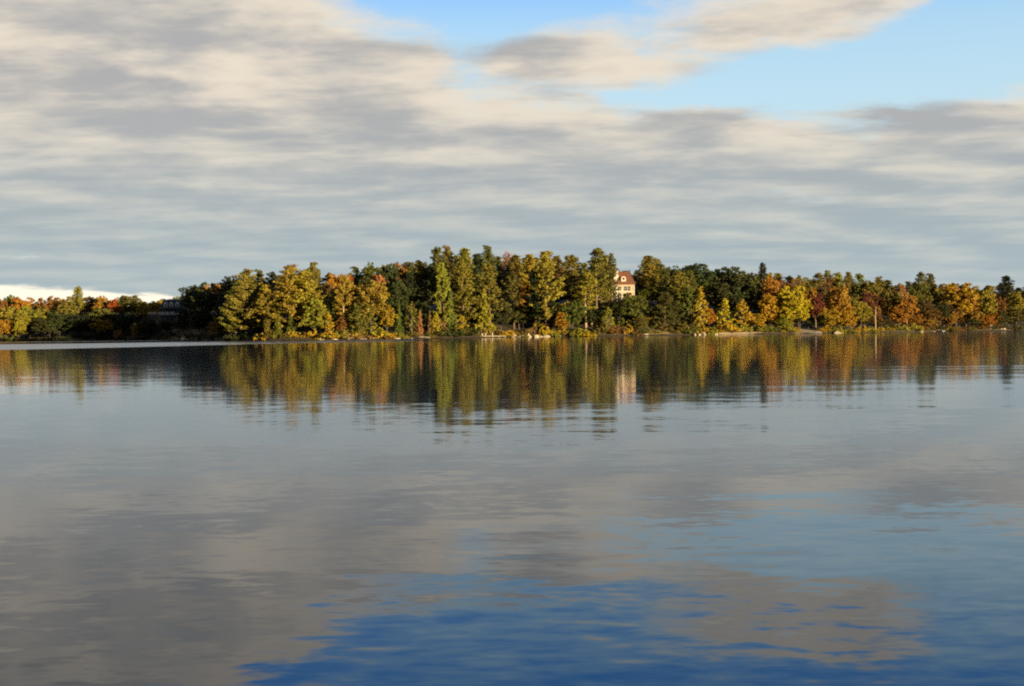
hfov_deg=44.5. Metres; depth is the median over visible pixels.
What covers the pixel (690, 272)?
broadleaf tree
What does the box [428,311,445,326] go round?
broadleaf tree
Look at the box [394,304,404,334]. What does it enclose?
cedar tree
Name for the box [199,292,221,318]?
tree
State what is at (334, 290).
broadleaf tree
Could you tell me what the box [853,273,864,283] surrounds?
pine tree
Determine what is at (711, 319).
autumn tree
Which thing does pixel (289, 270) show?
pine tree
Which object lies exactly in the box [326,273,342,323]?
autumn tree
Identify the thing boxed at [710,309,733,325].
broadleaf tree
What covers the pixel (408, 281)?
pine tree
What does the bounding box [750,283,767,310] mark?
broadleaf tree
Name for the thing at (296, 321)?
broadleaf tree
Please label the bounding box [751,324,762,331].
shrub
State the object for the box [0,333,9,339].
shrub
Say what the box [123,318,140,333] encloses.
broadleaf tree
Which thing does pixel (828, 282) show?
autumn tree
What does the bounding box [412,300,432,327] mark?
broadleaf tree
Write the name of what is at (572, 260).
pine tree
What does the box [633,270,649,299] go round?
broadleaf tree
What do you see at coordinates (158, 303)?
autumn tree
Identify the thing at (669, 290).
pine tree
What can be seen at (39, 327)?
broadleaf tree
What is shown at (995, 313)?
autumn tree
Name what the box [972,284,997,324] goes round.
broadleaf tree
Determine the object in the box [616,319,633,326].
shrub
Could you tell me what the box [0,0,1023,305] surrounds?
sky
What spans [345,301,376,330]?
broadleaf tree
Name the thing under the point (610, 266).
pine tree
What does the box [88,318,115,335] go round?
autumn tree
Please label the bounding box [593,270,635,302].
cream house
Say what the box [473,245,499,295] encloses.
pine tree
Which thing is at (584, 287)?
pine tree
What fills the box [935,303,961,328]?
broadleaf tree
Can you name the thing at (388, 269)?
broadleaf tree
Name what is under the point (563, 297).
pine tree
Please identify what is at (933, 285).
pine tree
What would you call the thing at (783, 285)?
autumn tree
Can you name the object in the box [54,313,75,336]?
broadleaf tree
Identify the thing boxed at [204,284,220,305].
autumn tree
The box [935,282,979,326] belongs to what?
autumn tree
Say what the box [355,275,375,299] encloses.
broadleaf tree
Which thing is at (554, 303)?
broadleaf tree
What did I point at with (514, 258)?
pine tree
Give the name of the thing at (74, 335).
shrub
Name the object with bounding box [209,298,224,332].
pine tree
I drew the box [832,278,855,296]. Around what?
broadleaf tree
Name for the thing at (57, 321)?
broadleaf tree
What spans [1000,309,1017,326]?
broadleaf tree
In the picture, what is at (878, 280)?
pine tree
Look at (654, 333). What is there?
grassy beach
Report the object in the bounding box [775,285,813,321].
autumn tree
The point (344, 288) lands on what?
tree
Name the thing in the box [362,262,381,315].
broadleaf tree
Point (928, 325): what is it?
shrub
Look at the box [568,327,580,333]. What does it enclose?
shrub
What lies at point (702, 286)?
pine tree
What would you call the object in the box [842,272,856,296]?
pine tree
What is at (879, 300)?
autumn tree
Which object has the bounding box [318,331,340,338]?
shrub
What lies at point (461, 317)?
birch tree
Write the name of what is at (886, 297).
broadleaf tree
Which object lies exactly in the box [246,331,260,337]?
shrub
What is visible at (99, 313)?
broadleaf tree
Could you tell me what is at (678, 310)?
broadleaf tree
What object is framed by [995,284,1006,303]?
pine tree
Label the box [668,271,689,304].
pine tree
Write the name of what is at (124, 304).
broadleaf tree
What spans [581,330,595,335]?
shrub
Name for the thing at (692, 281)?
pine tree
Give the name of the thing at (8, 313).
broadleaf tree
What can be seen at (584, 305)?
broadleaf tree
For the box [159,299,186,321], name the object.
shaded house
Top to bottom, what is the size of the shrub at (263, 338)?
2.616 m
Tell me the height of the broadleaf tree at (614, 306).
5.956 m
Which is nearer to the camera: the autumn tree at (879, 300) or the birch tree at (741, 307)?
the birch tree at (741, 307)
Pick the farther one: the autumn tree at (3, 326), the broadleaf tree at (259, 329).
the autumn tree at (3, 326)
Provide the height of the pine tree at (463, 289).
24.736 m
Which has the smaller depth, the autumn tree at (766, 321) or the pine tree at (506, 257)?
the autumn tree at (766, 321)
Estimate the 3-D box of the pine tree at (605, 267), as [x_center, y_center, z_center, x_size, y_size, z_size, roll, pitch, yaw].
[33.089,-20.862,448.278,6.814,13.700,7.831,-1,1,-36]
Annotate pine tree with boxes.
[67,286,85,315]
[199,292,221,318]
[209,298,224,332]
[216,276,232,332]
[217,287,249,335]
[221,268,269,331]
[247,269,272,319]
[256,284,284,327]
[261,264,319,326]
[263,271,283,310]
[275,284,294,317]
[280,271,326,332]
[305,262,324,297]
[320,272,337,299]
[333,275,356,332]
[347,288,357,307]
[348,266,359,283]
[357,268,368,281]
[375,271,388,307]
[401,272,420,306]
[419,272,434,306]
[426,246,447,310]
[432,263,451,330]
[433,262,464,302]
[439,245,457,303]
[446,256,464,300]
[451,262,481,326]
[454,247,475,305]
[465,253,488,312]
[468,263,504,324]
[469,273,492,308]
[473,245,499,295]
[494,270,507,298]
[496,256,502,298]
[497,271,528,329]
[500,256,509,306]
[503,254,528,311]
[504,266,517,305]
[519,254,538,309]
[523,250,570,330]
[523,268,555,330]
[548,254,583,301]
[549,277,571,301]
[550,255,565,294]
[560,261,567,302]
[572,272,603,329]
[573,262,584,296]
[578,262,590,278]
[582,248,614,308]
[597,266,610,293]
[607,253,619,303]
[635,255,663,300]
[636,262,647,302]
[642,264,660,303]
[643,264,672,300]
[646,258,660,303]
[651,292,682,330]
[658,286,684,301]
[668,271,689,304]
[683,274,701,315]
[694,282,715,307]
[743,287,759,312]
[757,262,769,308]
[763,272,775,290]
[773,273,782,283]
[783,276,792,285]
[794,275,807,290]
[812,273,829,291]
[823,270,834,286]
[831,272,843,289]
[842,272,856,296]
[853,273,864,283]
[874,276,890,303]
[882,280,894,295]
[903,281,916,315]
[913,271,931,305]
[922,273,937,307]
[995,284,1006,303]
[998,275,1014,322]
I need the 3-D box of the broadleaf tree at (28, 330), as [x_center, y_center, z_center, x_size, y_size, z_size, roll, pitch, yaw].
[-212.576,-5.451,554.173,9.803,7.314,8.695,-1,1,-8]
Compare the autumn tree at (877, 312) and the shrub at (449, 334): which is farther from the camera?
the autumn tree at (877, 312)
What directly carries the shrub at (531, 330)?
on the ground
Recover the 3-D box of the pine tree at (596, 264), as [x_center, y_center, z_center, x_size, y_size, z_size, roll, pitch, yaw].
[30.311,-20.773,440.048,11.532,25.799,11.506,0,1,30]
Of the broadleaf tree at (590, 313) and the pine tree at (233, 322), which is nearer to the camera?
the pine tree at (233, 322)
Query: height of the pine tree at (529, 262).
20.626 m
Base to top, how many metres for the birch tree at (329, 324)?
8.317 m
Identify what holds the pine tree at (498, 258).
on the ground
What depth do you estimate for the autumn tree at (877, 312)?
498.05 m
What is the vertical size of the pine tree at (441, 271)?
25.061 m
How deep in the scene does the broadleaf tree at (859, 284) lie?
542.40 m
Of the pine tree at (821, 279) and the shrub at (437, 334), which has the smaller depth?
the shrub at (437, 334)
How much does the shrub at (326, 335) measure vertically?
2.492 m
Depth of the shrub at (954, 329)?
527.25 m
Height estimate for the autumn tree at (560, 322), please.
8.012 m
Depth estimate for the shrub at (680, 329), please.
444.54 m
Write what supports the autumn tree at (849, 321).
on the ground
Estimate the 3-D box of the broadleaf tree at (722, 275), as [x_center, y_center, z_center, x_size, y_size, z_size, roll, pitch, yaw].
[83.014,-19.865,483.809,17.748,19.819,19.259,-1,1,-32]
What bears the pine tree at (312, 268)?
on the ground
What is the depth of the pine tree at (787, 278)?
529.23 m
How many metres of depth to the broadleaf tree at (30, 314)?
554.77 m
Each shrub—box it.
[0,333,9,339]
[66,333,82,337]
[113,329,122,338]
[192,333,202,339]
[208,331,225,338]
[226,333,235,339]
[243,331,254,337]
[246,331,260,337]
[253,333,271,339]
[264,331,276,338]
[280,333,290,337]
[301,331,317,336]
[317,333,331,338]
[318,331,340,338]
[334,329,356,337]
[341,330,361,336]
[342,332,357,338]
[356,325,389,335]
[356,331,373,338]
[362,331,376,336]
[374,330,395,338]
[406,331,416,335]
[431,330,445,335]
[434,328,456,336]
[444,323,468,333]
[457,327,481,335]
[475,327,487,334]
[498,330,513,336]
[524,328,539,333]
[539,326,552,334]
[549,331,560,336]
[557,327,566,333]
[563,330,576,336]
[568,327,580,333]
[571,328,589,335]
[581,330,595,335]
[588,325,607,333]
[594,319,615,326]
[608,326,627,333]
[614,317,628,325]
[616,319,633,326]
[621,325,633,333]
[643,327,652,333]
[645,315,659,325]
[652,320,665,327]
[656,323,668,329]
[675,321,694,331]
[676,324,699,333]
[693,326,709,332]
[705,327,719,334]
[711,321,741,331]
[732,322,747,331]
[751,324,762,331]
[781,325,797,332]
[818,325,835,330]
[835,325,847,332]
[855,325,869,331]
[881,325,890,330]
[890,323,908,329]
[908,320,939,329]
[909,323,923,331]
[945,326,959,330]
[1007,323,1023,329]
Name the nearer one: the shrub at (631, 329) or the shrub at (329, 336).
the shrub at (329, 336)
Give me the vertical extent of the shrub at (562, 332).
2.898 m
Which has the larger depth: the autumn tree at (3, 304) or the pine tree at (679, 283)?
the autumn tree at (3, 304)
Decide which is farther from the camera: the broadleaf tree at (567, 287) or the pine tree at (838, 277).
the pine tree at (838, 277)
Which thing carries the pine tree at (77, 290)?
on the ground
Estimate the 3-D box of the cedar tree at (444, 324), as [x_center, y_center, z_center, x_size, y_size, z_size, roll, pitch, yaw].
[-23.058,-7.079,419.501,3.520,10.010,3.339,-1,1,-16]
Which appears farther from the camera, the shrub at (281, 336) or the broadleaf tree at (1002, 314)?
the broadleaf tree at (1002, 314)
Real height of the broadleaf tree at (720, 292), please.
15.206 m
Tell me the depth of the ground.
458.67 m
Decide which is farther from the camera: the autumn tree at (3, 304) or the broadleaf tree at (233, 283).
the autumn tree at (3, 304)
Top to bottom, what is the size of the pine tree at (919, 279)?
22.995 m
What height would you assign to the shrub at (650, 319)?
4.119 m
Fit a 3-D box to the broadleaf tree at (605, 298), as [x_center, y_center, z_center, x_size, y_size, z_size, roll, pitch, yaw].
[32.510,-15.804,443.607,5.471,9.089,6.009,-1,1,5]
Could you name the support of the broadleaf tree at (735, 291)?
on the ground
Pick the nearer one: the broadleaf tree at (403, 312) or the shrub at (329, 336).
the shrub at (329, 336)
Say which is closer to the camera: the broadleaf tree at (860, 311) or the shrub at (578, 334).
the shrub at (578, 334)
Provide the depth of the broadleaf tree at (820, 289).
496.20 m
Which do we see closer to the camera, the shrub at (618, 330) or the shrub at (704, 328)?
the shrub at (618, 330)
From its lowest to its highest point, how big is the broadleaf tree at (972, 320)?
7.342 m
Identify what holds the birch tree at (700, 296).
on the ground
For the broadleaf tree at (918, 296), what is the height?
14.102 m
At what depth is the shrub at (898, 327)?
500.50 m
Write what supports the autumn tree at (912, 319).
on the ground
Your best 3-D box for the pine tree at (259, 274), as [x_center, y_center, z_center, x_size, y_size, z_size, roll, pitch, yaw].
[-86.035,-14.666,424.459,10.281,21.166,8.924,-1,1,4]
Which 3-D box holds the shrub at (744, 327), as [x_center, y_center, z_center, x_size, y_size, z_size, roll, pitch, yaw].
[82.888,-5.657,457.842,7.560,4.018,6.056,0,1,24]
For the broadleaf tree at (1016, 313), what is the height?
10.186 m
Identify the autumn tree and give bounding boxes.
[0,299,11,312]
[0,320,13,336]
[11,297,34,321]
[33,296,58,316]
[66,296,86,314]
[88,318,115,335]
[91,295,110,309]
[107,298,120,311]
[107,307,124,321]
[130,323,145,338]
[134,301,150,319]
[148,300,161,313]
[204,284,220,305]
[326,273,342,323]
[335,316,348,332]
[346,274,353,306]
[348,280,394,335]
[371,274,385,322]
[378,307,397,328]
[393,262,408,282]
[514,282,529,327]
[553,312,569,334]
[702,307,715,324]
[747,313,766,331]
[757,305,781,325]
[758,293,778,324]
[761,275,781,326]
[774,279,785,289]
[775,284,790,313]
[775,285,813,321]
[782,278,806,290]
[790,297,809,329]
[802,287,816,328]
[807,294,825,330]
[814,307,842,327]
[819,306,844,327]
[823,277,839,306]
[824,284,855,328]
[833,310,856,328]
[857,291,878,327]
[858,293,877,325]
[871,305,881,323]
[874,296,888,315]
[886,306,910,324]
[893,285,909,326]
[897,295,919,327]
[905,314,926,325]
[922,309,944,322]
[923,320,935,326]
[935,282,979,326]
[942,311,958,325]
[953,292,979,326]
[954,313,968,327]
[969,314,990,326]
[978,315,997,326]
[984,294,1006,311]
[985,311,1004,324]
[992,296,1007,313]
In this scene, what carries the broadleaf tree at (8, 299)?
on the ground
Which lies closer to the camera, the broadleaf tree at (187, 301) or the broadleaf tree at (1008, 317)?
the broadleaf tree at (187, 301)
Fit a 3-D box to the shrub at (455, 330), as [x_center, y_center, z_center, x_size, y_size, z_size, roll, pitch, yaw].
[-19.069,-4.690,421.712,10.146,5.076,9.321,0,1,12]
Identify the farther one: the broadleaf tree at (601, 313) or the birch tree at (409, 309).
the broadleaf tree at (601, 313)
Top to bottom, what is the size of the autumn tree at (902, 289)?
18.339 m
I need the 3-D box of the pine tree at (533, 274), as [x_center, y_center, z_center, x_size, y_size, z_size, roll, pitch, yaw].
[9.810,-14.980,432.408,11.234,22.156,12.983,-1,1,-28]
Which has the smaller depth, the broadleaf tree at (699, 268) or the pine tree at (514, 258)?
the pine tree at (514, 258)
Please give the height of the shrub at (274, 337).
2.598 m
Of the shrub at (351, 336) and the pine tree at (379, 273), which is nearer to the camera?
the shrub at (351, 336)
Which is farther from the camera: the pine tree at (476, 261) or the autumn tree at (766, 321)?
the autumn tree at (766, 321)
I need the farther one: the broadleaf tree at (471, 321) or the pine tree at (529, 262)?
the pine tree at (529, 262)
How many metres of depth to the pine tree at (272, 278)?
424.53 m
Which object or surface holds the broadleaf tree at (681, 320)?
on the ground
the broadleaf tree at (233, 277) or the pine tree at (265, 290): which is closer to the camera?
the pine tree at (265, 290)
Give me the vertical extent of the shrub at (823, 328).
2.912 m
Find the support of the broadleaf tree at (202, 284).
on the ground
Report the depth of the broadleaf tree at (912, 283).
571.63 m
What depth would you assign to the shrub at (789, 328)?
463.19 m
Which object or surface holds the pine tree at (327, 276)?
on the ground
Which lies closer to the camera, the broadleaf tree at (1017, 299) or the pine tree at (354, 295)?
the pine tree at (354, 295)
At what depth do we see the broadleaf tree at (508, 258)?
462.44 m
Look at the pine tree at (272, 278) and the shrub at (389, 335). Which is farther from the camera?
the pine tree at (272, 278)
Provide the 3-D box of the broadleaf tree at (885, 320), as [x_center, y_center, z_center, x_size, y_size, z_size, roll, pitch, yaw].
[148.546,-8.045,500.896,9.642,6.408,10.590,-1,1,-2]
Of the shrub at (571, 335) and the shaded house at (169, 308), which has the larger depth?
the shaded house at (169, 308)
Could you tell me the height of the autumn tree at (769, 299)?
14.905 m
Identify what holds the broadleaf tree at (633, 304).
on the ground
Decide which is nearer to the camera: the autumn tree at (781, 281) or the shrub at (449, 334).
the shrub at (449, 334)
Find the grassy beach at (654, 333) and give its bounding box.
[636,330,667,334]
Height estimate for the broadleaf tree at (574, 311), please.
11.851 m
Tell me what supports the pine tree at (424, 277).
on the ground
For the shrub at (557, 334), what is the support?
on the ground
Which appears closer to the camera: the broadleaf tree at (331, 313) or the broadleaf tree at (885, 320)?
the broadleaf tree at (331, 313)
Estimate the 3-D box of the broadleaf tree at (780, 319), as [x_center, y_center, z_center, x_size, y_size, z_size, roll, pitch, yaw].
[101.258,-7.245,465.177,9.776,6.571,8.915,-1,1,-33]
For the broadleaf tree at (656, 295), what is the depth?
458.68 m
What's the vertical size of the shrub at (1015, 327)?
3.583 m
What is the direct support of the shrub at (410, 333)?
on the ground
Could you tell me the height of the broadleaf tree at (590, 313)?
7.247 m
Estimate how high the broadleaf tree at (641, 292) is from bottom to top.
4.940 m
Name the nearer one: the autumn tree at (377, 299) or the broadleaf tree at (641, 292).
the autumn tree at (377, 299)
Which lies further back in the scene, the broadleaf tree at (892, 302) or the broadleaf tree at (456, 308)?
the broadleaf tree at (892, 302)
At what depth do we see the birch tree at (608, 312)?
431.59 m
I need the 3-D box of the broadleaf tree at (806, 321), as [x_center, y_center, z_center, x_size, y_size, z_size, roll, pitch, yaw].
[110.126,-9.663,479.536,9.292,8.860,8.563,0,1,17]
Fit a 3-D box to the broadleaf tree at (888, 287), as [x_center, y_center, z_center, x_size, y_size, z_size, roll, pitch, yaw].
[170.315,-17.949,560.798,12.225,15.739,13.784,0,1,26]
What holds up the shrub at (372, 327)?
on the ground
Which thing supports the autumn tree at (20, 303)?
on the ground
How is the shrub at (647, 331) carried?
on the ground
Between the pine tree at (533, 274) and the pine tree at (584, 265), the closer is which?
the pine tree at (533, 274)
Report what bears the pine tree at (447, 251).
on the ground
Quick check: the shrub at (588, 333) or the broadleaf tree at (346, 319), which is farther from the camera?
the shrub at (588, 333)
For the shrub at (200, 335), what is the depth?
462.10 m
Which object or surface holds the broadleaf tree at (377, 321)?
on the ground
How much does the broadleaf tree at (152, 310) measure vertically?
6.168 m
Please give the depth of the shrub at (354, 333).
404.08 m
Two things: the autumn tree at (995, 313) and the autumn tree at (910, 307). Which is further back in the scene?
the autumn tree at (995, 313)
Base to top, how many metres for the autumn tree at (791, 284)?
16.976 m
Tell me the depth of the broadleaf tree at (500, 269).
482.80 m
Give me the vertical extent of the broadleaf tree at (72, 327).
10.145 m
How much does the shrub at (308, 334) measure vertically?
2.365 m
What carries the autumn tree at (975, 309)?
on the ground
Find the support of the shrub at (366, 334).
on the ground
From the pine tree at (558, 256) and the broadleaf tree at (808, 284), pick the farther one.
the broadleaf tree at (808, 284)
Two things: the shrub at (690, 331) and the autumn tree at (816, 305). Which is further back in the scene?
the autumn tree at (816, 305)
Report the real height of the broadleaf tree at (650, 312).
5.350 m
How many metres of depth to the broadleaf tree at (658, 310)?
446.21 m
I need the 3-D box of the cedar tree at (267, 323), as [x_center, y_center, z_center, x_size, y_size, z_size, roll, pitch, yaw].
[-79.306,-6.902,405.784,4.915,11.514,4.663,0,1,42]
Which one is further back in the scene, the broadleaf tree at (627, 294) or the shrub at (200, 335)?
the shrub at (200, 335)
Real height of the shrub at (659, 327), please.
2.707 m
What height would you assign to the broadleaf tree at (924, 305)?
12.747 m
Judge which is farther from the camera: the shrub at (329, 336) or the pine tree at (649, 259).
the pine tree at (649, 259)
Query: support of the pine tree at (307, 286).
on the ground
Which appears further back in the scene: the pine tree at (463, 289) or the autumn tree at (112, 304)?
the autumn tree at (112, 304)
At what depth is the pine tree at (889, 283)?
558.41 m
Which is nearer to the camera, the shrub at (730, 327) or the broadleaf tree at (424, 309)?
the broadleaf tree at (424, 309)
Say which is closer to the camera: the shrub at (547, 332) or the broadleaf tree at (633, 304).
the shrub at (547, 332)
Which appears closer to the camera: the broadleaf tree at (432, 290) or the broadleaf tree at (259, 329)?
the broadleaf tree at (259, 329)
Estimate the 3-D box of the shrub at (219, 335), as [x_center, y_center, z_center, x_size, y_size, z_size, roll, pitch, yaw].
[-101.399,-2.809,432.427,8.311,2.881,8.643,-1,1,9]
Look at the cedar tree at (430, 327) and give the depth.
416.97 m
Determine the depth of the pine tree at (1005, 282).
583.26 m
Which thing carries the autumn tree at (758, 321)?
on the ground
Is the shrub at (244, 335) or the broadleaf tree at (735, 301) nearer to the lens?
the shrub at (244, 335)
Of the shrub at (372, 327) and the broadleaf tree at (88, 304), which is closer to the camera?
the shrub at (372, 327)
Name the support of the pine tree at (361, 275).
on the ground
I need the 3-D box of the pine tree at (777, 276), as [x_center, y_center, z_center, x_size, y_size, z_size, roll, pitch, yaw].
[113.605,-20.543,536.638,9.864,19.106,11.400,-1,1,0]
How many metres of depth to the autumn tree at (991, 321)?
547.23 m
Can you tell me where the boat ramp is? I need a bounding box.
[797,329,821,332]
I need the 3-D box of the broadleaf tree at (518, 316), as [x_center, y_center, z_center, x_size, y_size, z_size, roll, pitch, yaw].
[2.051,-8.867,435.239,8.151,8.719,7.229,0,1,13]
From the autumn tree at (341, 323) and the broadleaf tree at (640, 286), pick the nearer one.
the autumn tree at (341, 323)
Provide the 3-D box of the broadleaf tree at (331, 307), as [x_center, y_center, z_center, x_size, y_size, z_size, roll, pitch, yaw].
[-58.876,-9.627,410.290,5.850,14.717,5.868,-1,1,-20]
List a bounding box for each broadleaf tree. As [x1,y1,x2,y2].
[0,307,29,337]
[4,294,14,308]
[11,305,47,337]
[11,319,27,339]
[24,323,36,338]
[30,317,58,337]
[43,312,73,336]
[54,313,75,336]
[55,299,73,319]
[66,314,93,337]
[69,315,89,333]
[81,296,96,314]
[85,308,117,332]
[87,318,103,334]
[100,312,123,334]
[111,312,137,335]
[116,295,141,313]
[116,297,138,312]
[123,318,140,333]
[148,303,160,313]
[177,286,196,310]
[182,290,200,319]
[188,307,214,332]
[190,288,214,314]
[197,282,211,295]
[219,310,241,335]
[225,280,248,299]
[229,276,241,284]
[250,322,272,333]
[291,311,305,332]
[298,298,329,332]
[317,282,333,330]
[324,293,339,318]
[324,311,338,330]
[325,284,351,324]
[339,310,351,331]
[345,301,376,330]
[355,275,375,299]
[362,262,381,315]
[372,307,390,327]
[380,263,398,293]
[384,277,413,307]
[384,280,411,319]
[400,309,419,331]
[407,260,432,301]
[408,280,432,308]
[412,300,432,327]
[427,265,451,297]
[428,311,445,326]
[446,301,464,324]
[459,312,478,324]
[490,258,500,306]
[491,300,513,329]
[498,251,513,306]
[499,263,506,299]
[510,305,528,328]
[527,301,544,328]
[547,255,562,292]
[547,301,562,327]
[556,301,587,329]
[563,280,581,299]
[572,299,594,309]
[581,307,602,326]
[593,310,610,318]
[597,286,610,310]
[609,303,624,318]
[610,306,628,319]
[619,295,652,322]
[622,292,636,298]
[623,313,644,320]
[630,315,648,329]
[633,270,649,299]
[635,281,646,299]
[636,289,650,297]
[639,306,658,316]
[644,286,666,303]
[651,303,673,323]
[658,299,688,327]
[662,265,680,286]
[671,270,698,295]
[671,313,696,327]
[672,263,716,292]
[675,286,699,324]
[692,308,708,323]
[701,282,732,320]
[705,266,749,309]
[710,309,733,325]
[716,293,748,324]
[727,282,749,300]
[729,311,742,323]
[732,271,761,306]
[744,276,759,301]
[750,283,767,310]
[772,315,793,329]
[794,307,810,327]
[802,277,819,293]
[809,311,826,330]
[811,284,831,307]
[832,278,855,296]
[841,294,859,328]
[848,280,864,295]
[850,301,872,327]
[856,280,883,305]
[858,313,880,325]
[873,315,894,327]
[882,286,897,302]
[882,295,908,324]
[883,290,903,316]
[903,292,921,323]
[911,280,929,296]
[913,299,936,323]
[917,294,934,311]
[930,302,951,325]
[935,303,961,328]
[936,285,946,300]
[961,313,979,328]
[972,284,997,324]
[990,311,1010,325]
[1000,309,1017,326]
[1005,291,1023,325]
[1005,307,1023,326]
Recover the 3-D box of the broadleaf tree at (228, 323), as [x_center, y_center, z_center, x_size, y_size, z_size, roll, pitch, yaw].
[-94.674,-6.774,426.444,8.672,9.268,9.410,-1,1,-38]
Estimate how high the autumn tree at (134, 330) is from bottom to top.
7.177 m
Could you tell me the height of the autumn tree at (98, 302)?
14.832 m
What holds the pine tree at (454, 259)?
on the ground
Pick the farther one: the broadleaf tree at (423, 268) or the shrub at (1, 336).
the shrub at (1, 336)
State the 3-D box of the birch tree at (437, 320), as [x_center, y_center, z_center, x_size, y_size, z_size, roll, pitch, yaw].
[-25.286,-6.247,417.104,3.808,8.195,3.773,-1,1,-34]
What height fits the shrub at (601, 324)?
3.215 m
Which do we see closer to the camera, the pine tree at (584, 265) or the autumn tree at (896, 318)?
the pine tree at (584, 265)
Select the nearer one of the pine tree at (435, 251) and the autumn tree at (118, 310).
the pine tree at (435, 251)
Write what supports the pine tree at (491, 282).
on the ground
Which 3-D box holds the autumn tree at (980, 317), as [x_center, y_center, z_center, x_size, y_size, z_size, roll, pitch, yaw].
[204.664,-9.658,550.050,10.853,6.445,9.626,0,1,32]
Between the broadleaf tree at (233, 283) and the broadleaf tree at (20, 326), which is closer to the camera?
the broadleaf tree at (233, 283)
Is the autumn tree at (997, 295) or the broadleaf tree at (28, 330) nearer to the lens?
the broadleaf tree at (28, 330)
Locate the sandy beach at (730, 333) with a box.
[718,332,761,334]
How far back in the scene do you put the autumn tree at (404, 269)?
444.15 m
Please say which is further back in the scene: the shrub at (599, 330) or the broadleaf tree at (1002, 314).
the broadleaf tree at (1002, 314)
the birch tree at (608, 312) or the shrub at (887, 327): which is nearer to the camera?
the birch tree at (608, 312)
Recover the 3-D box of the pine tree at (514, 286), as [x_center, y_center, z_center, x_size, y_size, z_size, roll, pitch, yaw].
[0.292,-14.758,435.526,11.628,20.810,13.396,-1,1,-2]
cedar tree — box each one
[262,304,273,337]
[273,311,282,337]
[284,313,296,335]
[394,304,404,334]
[416,310,423,334]
[427,311,432,334]
[441,307,447,331]
[445,290,456,333]
[472,288,494,334]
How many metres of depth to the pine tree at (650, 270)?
464.88 m
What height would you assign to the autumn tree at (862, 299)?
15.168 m
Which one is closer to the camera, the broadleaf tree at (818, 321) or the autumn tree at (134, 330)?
the broadleaf tree at (818, 321)
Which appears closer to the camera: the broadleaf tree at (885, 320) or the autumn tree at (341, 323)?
the autumn tree at (341, 323)
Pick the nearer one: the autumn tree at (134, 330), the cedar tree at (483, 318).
the cedar tree at (483, 318)
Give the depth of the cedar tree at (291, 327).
402.46 m
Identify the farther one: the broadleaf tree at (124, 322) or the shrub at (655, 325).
the broadleaf tree at (124, 322)
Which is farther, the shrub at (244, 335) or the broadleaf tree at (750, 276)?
the broadleaf tree at (750, 276)
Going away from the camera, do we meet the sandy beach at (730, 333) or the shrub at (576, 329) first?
the shrub at (576, 329)
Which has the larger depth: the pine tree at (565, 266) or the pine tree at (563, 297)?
the pine tree at (565, 266)
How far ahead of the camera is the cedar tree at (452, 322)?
420.24 m
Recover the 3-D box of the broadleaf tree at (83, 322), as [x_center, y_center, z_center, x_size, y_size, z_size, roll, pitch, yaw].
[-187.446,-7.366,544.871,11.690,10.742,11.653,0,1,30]
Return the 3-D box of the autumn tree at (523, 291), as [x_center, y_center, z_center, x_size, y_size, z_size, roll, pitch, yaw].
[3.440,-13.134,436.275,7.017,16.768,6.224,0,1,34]
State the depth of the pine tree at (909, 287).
555.22 m
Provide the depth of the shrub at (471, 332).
418.86 m
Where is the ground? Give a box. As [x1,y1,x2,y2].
[0,275,1023,340]
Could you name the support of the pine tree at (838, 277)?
on the ground
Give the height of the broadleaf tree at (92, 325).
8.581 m
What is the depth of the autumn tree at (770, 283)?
471.59 m
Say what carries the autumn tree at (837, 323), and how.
on the ground
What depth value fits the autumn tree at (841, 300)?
483.00 m
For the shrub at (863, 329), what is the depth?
483.95 m
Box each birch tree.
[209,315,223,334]
[323,313,334,334]
[403,301,419,329]
[430,312,440,332]
[455,315,469,332]
[602,306,613,326]
[692,287,709,327]
[714,298,734,329]
[734,299,750,325]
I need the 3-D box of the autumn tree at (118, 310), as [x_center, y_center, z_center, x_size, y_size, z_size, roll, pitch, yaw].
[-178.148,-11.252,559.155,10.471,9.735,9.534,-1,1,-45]
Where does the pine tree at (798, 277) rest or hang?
on the ground
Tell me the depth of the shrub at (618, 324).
437.34 m
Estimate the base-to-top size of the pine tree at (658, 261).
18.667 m
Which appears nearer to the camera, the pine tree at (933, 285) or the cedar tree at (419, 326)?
the cedar tree at (419, 326)
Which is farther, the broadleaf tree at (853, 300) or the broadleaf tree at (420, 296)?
the broadleaf tree at (853, 300)
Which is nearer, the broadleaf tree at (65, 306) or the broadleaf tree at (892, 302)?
the broadleaf tree at (892, 302)
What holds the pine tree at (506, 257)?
on the ground
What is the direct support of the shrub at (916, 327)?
on the ground
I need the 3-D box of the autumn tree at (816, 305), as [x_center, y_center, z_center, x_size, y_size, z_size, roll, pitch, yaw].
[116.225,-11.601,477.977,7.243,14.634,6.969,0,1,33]
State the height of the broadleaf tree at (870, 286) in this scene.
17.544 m
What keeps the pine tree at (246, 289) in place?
on the ground
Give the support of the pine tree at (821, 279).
on the ground
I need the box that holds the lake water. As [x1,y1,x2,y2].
[0,330,1023,685]
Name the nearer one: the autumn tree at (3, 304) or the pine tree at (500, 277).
the pine tree at (500, 277)
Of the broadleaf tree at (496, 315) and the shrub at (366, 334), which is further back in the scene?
the broadleaf tree at (496, 315)
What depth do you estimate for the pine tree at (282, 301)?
425.61 m
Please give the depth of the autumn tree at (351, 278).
430.31 m
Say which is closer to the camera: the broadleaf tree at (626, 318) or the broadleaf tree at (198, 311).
the broadleaf tree at (626, 318)
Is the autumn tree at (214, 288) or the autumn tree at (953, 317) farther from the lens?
the autumn tree at (953, 317)
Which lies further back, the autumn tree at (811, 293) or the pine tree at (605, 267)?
the autumn tree at (811, 293)
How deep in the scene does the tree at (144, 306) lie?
549.21 m
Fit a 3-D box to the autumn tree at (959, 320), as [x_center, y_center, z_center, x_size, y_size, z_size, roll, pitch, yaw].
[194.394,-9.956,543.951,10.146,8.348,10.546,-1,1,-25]

